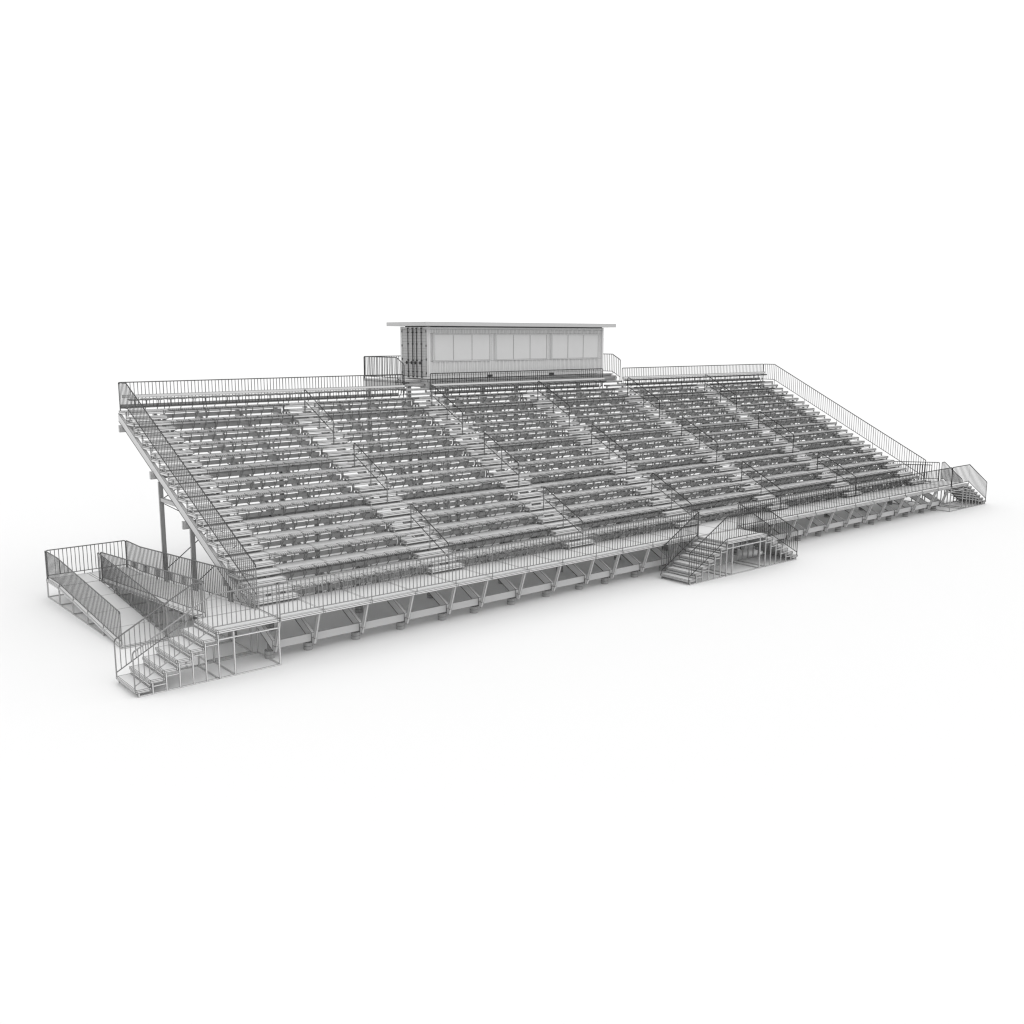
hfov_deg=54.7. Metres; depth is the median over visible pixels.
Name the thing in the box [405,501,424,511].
stadium seat
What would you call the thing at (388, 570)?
stadium seat
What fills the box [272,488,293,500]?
stadium seat
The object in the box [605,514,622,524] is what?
stadium seat
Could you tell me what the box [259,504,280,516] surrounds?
stadium seat
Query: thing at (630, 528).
stadium seat
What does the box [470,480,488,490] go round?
stadium seat
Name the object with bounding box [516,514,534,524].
stadium seat
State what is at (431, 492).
stadium seat
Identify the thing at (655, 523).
stadium seat
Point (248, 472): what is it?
stadium seat
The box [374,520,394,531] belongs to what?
stadium seat
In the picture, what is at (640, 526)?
stadium seat
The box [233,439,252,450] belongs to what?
stadium seat
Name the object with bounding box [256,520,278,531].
stadium seat
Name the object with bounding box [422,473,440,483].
stadium seat
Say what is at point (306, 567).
stadium seat
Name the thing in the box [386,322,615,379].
press box
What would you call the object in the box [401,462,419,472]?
stadium seat
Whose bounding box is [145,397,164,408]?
stadium seat
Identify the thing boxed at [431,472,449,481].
stadium seat
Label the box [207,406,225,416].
stadium seat
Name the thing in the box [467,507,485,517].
stadium seat
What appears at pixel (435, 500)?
stadium seat
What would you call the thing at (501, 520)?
stadium seat
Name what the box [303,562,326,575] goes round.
stadium seat
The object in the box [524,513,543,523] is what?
stadium seat
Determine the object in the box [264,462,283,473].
stadium seat
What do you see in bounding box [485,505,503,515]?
stadium seat
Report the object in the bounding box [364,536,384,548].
stadium seat
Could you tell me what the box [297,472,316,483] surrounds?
stadium seat
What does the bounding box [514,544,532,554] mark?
stadium seat
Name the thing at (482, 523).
stadium seat
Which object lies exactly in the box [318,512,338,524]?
stadium seat
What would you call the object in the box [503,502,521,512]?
stadium seat
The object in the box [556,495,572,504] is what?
stadium seat
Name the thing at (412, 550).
stadium seat
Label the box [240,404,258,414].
stadium seat
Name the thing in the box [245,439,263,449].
stadium seat
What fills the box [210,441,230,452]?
stadium seat
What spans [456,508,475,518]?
stadium seat
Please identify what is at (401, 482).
stadium seat
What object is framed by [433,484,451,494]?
stadium seat
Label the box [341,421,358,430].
stadium seat
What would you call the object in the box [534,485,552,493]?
stadium seat
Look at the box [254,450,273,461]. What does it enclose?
stadium seat
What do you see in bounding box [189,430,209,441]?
stadium seat
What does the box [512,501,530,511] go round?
stadium seat
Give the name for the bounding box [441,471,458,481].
stadium seat
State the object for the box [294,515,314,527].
stadium seat
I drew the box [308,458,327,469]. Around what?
stadium seat
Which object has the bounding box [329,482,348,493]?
stadium seat
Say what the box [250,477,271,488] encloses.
stadium seat
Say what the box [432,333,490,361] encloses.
window
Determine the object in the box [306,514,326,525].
stadium seat
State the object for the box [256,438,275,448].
stadium seat
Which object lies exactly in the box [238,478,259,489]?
stadium seat
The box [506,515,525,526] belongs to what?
stadium seat
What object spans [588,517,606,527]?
stadium seat
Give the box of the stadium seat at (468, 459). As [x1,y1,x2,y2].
[457,457,473,467]
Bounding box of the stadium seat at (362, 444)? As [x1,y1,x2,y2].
[350,443,368,452]
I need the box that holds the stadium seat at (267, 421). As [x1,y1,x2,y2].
[259,414,277,424]
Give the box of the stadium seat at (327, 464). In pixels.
[319,457,338,468]
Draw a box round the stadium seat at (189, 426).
[181,419,200,429]
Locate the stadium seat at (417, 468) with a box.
[411,462,428,471]
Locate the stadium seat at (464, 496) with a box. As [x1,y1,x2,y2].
[455,495,473,505]
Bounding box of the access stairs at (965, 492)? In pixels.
[924,481,985,511]
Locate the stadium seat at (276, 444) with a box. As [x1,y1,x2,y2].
[267,437,286,447]
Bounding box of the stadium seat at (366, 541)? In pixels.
[352,538,373,550]
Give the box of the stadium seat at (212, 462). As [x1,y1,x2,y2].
[207,454,227,465]
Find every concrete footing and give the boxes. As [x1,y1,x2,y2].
[264,649,273,658]
[266,623,273,630]
[303,641,312,649]
[351,631,359,639]
[355,606,362,612]
[396,621,404,629]
[438,612,445,619]
[470,605,477,612]
[507,597,514,604]
[542,590,549,596]
[575,582,582,589]
[601,577,607,583]
[631,570,637,576]
[835,526,840,531]
[853,522,859,527]
[868,519,873,524]
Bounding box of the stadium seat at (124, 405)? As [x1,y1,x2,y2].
[121,398,140,408]
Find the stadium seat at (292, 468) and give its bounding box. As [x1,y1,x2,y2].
[287,460,306,470]
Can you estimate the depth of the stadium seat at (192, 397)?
39.51 m
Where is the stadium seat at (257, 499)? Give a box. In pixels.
[248,491,269,502]
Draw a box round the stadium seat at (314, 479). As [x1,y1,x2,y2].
[308,471,327,482]
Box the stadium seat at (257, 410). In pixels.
[250,404,268,414]
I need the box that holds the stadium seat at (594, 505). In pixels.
[584,504,601,514]
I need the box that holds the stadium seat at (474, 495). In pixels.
[463,494,482,504]
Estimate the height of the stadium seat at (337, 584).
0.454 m
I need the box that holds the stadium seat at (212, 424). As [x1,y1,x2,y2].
[204,417,223,428]
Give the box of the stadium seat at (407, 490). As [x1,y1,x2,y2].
[396,489,413,499]
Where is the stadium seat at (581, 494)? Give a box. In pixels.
[572,493,588,502]
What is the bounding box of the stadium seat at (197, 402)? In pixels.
[194,396,210,406]
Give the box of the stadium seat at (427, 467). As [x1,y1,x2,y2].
[420,461,437,470]
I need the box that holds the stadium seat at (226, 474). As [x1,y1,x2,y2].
[216,466,237,477]
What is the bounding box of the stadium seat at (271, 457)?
[266,449,284,460]
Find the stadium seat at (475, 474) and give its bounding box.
[468,468,485,477]
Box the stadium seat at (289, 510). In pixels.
[283,502,304,513]
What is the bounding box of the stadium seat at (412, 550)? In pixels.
[398,547,419,559]
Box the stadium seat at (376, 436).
[370,430,387,440]
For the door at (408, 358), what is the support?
in the press box
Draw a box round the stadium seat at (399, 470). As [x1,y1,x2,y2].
[392,463,409,473]
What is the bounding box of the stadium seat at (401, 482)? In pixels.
[393,476,411,486]
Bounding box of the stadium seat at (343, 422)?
[330,421,348,431]
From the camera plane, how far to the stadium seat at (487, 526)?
38.09 m
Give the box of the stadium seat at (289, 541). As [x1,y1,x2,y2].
[280,532,302,544]
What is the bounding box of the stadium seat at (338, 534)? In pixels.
[328,526,349,537]
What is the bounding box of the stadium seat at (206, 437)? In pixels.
[201,429,220,440]
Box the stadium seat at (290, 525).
[282,517,303,528]
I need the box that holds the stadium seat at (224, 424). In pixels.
[215,417,234,427]
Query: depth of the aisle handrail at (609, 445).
46.45 m
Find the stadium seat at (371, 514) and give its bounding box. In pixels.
[363,507,382,518]
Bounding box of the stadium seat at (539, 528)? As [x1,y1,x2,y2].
[528,526,547,537]
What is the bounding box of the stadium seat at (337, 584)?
[328,576,350,588]
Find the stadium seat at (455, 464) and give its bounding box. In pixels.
[448,458,465,467]
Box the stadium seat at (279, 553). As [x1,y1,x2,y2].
[265,551,288,563]
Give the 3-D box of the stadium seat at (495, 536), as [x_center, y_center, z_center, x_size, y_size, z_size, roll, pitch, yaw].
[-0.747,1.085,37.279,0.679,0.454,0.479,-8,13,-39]
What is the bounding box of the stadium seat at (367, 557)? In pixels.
[352,554,374,566]
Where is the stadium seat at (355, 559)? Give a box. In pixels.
[340,556,362,568]
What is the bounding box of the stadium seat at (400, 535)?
[386,533,406,545]
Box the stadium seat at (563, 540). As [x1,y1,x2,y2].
[552,538,569,548]
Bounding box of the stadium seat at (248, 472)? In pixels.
[241,464,260,475]
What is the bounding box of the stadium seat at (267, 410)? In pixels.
[261,403,278,413]
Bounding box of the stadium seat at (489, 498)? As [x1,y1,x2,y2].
[482,492,500,502]
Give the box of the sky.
[0,0,1023,338]
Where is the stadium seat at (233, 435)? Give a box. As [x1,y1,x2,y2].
[224,428,243,438]
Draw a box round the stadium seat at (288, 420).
[280,413,298,423]
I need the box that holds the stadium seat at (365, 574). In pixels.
[353,571,374,584]
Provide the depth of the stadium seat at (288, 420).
40.69 m
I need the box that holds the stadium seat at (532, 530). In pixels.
[520,528,538,538]
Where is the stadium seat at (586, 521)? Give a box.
[572,519,590,528]
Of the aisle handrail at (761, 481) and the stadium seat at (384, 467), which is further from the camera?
the aisle handrail at (761, 481)
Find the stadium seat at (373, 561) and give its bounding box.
[364,553,385,564]
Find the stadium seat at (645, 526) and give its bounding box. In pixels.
[634,523,650,533]
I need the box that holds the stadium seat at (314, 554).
[304,545,326,557]
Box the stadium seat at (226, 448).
[222,440,241,451]
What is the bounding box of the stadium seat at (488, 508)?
[476,506,494,516]
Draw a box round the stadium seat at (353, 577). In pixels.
[341,573,362,586]
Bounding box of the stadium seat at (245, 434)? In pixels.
[235,427,254,437]
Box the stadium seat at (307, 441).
[299,435,317,444]
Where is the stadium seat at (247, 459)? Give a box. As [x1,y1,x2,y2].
[243,451,262,462]
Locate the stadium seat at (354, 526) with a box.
[340,524,361,536]
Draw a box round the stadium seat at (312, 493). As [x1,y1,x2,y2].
[307,485,327,496]
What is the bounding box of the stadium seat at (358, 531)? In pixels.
[352,523,372,534]
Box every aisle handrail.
[304,389,333,444]
[353,443,387,503]
[410,504,449,571]
[431,385,462,434]
[484,433,518,487]
[537,381,569,426]
[543,487,583,537]
[591,424,626,473]
[627,377,659,419]
[651,473,691,526]
[681,417,717,462]
[704,374,736,410]
[741,461,781,510]
[758,411,793,452]
[817,452,856,496]
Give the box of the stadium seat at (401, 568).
[388,565,410,577]
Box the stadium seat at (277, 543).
[268,534,290,546]
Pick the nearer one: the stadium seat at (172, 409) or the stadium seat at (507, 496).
the stadium seat at (172, 409)
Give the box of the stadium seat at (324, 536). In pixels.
[317,527,338,539]
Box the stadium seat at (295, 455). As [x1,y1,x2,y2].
[288,448,306,458]
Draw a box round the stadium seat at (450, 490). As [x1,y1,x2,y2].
[443,483,460,493]
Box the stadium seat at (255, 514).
[246,506,267,517]
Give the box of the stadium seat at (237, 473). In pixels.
[229,465,249,476]
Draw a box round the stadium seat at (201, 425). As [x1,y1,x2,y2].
[192,418,211,429]
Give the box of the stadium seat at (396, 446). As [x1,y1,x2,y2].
[389,440,406,449]
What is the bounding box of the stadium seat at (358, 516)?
[352,508,371,519]
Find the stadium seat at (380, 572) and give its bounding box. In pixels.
[365,569,387,582]
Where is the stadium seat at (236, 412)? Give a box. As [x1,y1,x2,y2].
[229,405,247,415]
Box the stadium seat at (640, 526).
[626,525,642,534]
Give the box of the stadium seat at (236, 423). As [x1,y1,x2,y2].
[227,416,245,426]
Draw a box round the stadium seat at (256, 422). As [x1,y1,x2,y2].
[249,415,267,425]
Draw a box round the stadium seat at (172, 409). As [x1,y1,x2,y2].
[160,408,180,419]
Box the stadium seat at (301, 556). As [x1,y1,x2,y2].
[291,547,314,559]
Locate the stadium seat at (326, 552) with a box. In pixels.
[316,543,338,555]
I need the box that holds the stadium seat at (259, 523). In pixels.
[244,521,266,533]
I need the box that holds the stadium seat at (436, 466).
[429,460,447,469]
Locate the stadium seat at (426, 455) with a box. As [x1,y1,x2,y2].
[419,449,436,458]
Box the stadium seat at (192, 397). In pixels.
[180,396,199,406]
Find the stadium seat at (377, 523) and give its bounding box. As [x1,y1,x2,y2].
[363,521,383,532]
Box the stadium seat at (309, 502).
[294,500,315,511]
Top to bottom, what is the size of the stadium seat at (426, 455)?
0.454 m
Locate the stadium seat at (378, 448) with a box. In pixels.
[370,441,388,451]
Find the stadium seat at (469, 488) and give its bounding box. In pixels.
[461,481,479,491]
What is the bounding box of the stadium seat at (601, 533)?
[586,532,603,541]
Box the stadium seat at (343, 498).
[329,496,349,507]
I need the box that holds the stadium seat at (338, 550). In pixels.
[329,542,350,553]
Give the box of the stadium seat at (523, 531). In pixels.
[510,529,529,540]
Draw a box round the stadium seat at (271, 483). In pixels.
[262,476,282,487]
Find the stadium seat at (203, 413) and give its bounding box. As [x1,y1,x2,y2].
[195,406,214,416]
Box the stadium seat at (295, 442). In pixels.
[289,436,307,446]
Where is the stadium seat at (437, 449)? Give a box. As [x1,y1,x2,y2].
[428,448,445,457]
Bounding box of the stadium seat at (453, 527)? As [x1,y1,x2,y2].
[440,525,459,536]
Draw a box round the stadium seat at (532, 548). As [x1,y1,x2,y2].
[523,542,541,552]
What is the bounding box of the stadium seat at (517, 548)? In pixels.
[506,545,523,556]
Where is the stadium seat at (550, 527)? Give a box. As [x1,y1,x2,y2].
[538,525,556,535]
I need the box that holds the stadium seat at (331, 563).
[316,560,338,572]
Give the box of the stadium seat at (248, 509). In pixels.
[233,507,255,519]
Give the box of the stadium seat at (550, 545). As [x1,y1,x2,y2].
[541,539,560,549]
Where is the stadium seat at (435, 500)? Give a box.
[425,499,444,509]
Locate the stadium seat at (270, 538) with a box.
[254,536,277,548]
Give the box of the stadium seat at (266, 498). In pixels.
[261,490,281,501]
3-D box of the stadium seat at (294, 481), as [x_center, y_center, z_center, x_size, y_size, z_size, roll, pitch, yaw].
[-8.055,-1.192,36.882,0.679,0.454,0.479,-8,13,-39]
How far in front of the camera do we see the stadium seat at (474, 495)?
39.43 m
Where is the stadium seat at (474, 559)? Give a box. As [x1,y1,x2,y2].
[465,552,485,563]
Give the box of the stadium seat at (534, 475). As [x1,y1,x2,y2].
[522,474,539,483]
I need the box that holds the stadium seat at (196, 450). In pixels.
[185,443,206,454]
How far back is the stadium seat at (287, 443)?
39.06 m
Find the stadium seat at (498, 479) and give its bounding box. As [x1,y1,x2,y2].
[488,478,505,488]
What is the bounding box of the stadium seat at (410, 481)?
[403,475,421,485]
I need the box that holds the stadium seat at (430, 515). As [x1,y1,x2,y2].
[417,514,436,524]
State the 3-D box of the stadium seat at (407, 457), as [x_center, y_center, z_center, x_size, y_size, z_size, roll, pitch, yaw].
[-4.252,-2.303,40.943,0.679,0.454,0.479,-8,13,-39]
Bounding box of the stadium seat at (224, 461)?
[219,453,239,464]
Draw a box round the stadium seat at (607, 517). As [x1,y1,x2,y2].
[597,516,614,525]
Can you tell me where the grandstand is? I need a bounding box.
[118,372,951,652]
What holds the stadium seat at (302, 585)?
on the grandstand
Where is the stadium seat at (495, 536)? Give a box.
[482,534,501,544]
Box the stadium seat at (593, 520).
[581,518,598,528]
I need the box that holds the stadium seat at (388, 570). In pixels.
[377,567,397,579]
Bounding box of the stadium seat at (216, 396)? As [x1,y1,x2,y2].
[203,395,221,405]
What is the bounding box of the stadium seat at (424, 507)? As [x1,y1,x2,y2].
[416,500,434,510]
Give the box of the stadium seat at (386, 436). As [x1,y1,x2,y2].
[379,429,396,439]
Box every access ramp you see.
[46,567,251,661]
[764,471,935,504]
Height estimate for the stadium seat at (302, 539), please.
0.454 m
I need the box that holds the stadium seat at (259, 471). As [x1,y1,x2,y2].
[252,463,272,474]
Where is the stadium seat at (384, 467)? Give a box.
[374,465,390,475]
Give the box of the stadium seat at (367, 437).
[360,431,377,440]
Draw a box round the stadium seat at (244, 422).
[238,416,256,425]
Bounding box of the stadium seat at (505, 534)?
[491,532,511,543]
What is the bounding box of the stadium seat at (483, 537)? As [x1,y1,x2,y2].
[472,535,492,546]
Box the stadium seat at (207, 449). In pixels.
[198,442,218,453]
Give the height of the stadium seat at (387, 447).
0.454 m
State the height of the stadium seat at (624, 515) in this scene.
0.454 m
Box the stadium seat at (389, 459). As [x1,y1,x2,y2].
[381,452,398,462]
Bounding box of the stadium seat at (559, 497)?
[547,496,564,505]
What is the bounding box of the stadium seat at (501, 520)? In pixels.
[489,518,507,528]
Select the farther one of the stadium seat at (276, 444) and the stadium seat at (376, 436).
the stadium seat at (376, 436)
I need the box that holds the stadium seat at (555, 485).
[544,484,560,493]
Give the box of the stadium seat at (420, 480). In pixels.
[412,474,430,484]
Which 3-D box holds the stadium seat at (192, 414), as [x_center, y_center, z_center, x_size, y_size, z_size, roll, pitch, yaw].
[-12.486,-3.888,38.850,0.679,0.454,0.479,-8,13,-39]
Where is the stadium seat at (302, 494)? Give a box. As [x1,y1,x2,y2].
[296,486,316,497]
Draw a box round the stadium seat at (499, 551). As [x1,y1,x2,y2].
[485,549,504,560]
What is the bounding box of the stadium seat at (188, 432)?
[177,431,197,442]
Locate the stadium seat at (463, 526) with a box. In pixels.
[450,524,469,534]
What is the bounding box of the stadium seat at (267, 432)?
[258,426,276,436]
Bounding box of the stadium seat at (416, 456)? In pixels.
[409,450,426,459]
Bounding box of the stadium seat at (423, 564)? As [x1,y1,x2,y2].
[410,562,432,573]
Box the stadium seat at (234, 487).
[226,479,247,490]
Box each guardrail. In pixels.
[44,550,121,644]
[46,540,126,578]
[97,552,166,636]
[100,552,205,616]
[113,583,203,676]
[118,382,257,600]
[119,374,403,408]
[125,540,255,609]
[132,583,277,690]
[278,511,698,617]
[364,356,398,375]
[364,356,404,387]
[430,368,602,393]
[607,354,620,376]
[622,364,763,384]
[661,512,698,573]
[688,508,797,579]
[737,467,952,528]
[739,504,770,534]
[763,364,925,476]
[765,459,931,482]
[797,460,939,479]
[941,462,961,481]
[951,464,986,499]
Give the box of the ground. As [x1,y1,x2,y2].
[0,338,1023,1023]
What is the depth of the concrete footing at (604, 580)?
39.03 m
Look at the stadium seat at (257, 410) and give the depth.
40.62 m
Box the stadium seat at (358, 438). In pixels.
[351,431,368,441]
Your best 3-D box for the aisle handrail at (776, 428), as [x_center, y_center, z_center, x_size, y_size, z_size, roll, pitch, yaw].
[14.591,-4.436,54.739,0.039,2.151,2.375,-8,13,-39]
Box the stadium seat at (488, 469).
[477,467,494,477]
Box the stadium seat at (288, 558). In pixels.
[278,549,301,561]
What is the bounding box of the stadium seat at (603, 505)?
[592,503,609,512]
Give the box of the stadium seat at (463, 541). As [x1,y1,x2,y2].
[452,539,472,550]
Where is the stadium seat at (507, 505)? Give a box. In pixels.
[494,503,512,513]
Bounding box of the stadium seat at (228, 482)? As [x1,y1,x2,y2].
[213,480,234,492]
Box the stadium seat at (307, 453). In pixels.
[298,447,317,457]
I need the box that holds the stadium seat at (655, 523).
[641,522,657,532]
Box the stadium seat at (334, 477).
[330,469,348,480]
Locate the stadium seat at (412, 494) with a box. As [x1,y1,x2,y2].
[403,488,422,498]
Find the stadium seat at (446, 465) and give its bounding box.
[439,459,456,468]
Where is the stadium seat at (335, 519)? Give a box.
[329,511,349,522]
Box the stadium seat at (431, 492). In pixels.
[424,485,442,496]
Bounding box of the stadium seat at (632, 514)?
[621,512,637,521]
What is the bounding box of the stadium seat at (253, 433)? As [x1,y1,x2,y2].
[247,427,265,436]
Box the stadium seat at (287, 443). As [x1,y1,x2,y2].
[277,436,296,446]
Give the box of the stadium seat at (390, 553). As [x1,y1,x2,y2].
[376,551,397,562]
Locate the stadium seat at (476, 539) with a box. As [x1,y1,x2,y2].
[462,537,481,548]
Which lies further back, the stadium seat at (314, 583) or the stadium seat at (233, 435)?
the stadium seat at (233, 435)
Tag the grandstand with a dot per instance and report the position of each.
(268, 571)
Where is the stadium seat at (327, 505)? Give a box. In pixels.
[318,498,338,509]
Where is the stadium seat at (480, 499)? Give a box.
[473,493,491,503]
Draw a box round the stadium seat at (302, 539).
[292,531,314,543]
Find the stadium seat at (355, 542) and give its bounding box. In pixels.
[341,540,361,552]
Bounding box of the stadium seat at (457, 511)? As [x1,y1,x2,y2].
[447,510,466,520]
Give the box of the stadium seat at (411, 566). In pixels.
[399,563,421,575]
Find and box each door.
[401,328,414,376]
[413,328,426,377]
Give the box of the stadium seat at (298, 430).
[290,424,307,434]
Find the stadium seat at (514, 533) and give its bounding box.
[501,531,520,541]
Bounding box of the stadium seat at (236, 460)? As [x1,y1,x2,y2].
[231,452,251,463]
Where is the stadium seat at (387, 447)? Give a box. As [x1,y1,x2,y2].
[379,440,397,450]
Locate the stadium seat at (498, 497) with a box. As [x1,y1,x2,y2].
[491,490,508,500]
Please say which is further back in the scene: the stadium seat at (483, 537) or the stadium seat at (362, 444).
the stadium seat at (362, 444)
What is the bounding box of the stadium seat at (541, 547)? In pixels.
[534,541,552,551]
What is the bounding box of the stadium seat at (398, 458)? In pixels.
[390,451,408,461]
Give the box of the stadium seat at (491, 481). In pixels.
[479,479,497,489]
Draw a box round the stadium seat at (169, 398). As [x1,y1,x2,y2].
[157,397,176,407]
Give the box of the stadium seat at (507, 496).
[500,489,517,499]
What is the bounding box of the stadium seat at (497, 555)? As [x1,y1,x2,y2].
[495,547,514,558]
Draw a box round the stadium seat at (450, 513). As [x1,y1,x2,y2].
[437,511,456,522]
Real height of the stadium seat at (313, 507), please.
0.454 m
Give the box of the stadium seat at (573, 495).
[564,494,580,503]
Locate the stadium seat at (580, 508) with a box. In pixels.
[568,506,585,515]
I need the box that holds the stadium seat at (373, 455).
[361,454,379,464]
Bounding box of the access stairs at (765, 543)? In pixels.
[660,529,797,584]
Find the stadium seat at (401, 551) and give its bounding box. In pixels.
[387,549,408,560]
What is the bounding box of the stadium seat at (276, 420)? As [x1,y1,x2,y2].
[270,414,288,424]
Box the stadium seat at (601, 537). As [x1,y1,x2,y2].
[594,530,611,540]
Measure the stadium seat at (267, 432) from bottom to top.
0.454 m
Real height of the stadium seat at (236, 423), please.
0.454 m
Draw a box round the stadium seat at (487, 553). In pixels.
[475,551,495,562]
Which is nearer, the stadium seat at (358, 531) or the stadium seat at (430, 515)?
the stadium seat at (358, 531)
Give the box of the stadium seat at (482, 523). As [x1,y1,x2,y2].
[469,521,488,532]
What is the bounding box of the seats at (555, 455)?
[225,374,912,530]
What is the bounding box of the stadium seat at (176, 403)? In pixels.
[168,396,187,407]
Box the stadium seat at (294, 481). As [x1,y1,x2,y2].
[285,473,305,484]
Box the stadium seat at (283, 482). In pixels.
[273,474,294,485]
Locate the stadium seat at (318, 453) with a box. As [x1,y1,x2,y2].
[309,446,328,456]
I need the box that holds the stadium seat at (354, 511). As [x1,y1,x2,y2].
[340,509,360,520]
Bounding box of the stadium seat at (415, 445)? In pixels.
[408,438,425,448]
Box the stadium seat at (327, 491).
[318,484,338,494]
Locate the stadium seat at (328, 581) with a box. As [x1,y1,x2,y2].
[316,578,338,591]
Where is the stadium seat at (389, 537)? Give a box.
[374,535,395,546]
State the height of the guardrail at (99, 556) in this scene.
1.737 m
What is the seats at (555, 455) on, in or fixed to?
on the grandstand
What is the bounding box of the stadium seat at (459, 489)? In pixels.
[452,482,470,492]
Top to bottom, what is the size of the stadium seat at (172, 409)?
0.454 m
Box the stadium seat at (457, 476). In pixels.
[450,470,467,480]
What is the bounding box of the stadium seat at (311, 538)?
[305,529,326,541]
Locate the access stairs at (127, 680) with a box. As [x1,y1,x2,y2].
[116,608,280,697]
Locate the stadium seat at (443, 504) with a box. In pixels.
[435,497,454,508]
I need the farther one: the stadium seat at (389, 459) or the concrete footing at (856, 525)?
the concrete footing at (856, 525)
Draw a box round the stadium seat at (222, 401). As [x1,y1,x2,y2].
[214,395,232,405]
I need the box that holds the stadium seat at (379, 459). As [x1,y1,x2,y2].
[371,453,389,463]
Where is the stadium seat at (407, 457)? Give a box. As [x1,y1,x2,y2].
[399,450,417,460]
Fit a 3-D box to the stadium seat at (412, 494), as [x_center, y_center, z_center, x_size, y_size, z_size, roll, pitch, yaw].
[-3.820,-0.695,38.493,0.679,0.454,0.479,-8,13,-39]
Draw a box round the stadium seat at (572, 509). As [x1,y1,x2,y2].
[559,508,577,516]
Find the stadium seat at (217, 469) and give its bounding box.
[204,467,224,478]
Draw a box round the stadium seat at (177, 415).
[172,408,191,418]
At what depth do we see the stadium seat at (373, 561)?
34.04 m
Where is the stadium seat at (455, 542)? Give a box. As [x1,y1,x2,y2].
[441,540,462,551]
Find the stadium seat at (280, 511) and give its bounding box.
[270,503,292,514]
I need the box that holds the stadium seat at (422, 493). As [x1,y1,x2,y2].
[414,487,432,497]
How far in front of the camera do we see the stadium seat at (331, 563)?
32.86 m
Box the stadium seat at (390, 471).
[382,464,400,474]
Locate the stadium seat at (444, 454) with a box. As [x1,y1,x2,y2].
[437,447,453,457]
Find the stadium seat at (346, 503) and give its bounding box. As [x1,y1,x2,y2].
[340,495,360,506]
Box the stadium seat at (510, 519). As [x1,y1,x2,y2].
[498,517,516,527]
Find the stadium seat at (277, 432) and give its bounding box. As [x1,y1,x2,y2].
[269,425,287,435]
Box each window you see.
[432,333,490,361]
[495,334,546,359]
[551,334,598,358]
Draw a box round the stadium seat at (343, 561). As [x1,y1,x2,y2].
[328,558,350,570]
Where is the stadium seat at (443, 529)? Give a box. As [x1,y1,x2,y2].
[430,527,449,538]
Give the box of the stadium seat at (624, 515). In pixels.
[612,513,630,522]
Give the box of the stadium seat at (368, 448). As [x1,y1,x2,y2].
[361,442,378,452]
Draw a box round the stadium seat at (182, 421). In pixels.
[168,419,188,429]
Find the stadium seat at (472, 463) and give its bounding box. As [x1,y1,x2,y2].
[465,456,482,466]
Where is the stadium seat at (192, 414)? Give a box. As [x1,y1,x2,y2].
[184,407,203,417]
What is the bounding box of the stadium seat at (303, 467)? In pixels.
[298,459,316,470]
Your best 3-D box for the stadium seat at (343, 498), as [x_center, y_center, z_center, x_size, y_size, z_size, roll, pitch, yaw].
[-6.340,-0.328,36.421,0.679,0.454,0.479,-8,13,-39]
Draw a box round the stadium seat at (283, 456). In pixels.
[277,448,295,459]
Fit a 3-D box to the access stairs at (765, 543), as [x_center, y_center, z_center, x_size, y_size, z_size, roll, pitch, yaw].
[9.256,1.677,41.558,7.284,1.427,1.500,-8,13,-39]
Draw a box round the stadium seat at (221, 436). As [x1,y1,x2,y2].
[213,429,232,439]
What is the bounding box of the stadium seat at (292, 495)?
[284,487,304,498]
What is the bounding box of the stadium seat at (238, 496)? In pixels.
[223,493,245,505]
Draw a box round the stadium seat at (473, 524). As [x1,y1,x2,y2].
[459,522,479,533]
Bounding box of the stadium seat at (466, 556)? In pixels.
[454,554,475,565]
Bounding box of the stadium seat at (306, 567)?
[291,564,313,577]
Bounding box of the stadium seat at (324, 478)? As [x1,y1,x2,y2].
[319,470,338,480]
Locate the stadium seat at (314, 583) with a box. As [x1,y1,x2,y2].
[303,580,325,593]
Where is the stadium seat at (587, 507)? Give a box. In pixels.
[576,505,593,515]
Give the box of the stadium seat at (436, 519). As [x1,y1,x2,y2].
[427,512,446,523]
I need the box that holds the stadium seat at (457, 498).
[445,496,463,506]
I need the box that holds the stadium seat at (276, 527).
[269,518,291,530]
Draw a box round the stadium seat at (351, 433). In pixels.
[340,432,358,442]
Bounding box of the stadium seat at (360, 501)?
[351,494,371,505]
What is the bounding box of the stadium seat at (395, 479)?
[382,477,401,487]
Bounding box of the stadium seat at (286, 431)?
[279,425,297,434]
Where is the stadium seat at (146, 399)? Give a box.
[133,398,152,408]
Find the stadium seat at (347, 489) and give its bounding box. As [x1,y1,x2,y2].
[340,481,359,492]
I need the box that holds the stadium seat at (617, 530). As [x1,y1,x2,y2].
[602,529,619,538]
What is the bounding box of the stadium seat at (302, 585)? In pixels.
[289,582,312,595]
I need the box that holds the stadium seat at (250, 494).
[236,492,257,504]
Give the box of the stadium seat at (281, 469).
[275,461,295,472]
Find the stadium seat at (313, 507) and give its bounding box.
[307,499,327,510]
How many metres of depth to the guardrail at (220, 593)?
27.63 m
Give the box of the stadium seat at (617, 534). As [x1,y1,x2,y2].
[611,527,627,537]
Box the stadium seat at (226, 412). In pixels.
[218,405,236,416]
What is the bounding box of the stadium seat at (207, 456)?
[194,455,215,466]
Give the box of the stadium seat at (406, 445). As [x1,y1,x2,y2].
[399,439,416,449]
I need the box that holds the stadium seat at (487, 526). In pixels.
[478,520,498,530]
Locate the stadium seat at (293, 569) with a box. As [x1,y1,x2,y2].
[277,566,300,579]
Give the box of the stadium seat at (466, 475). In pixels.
[459,469,476,478]
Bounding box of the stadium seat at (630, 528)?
[619,526,635,536]
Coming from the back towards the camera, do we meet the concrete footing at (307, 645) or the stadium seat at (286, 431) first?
the stadium seat at (286, 431)

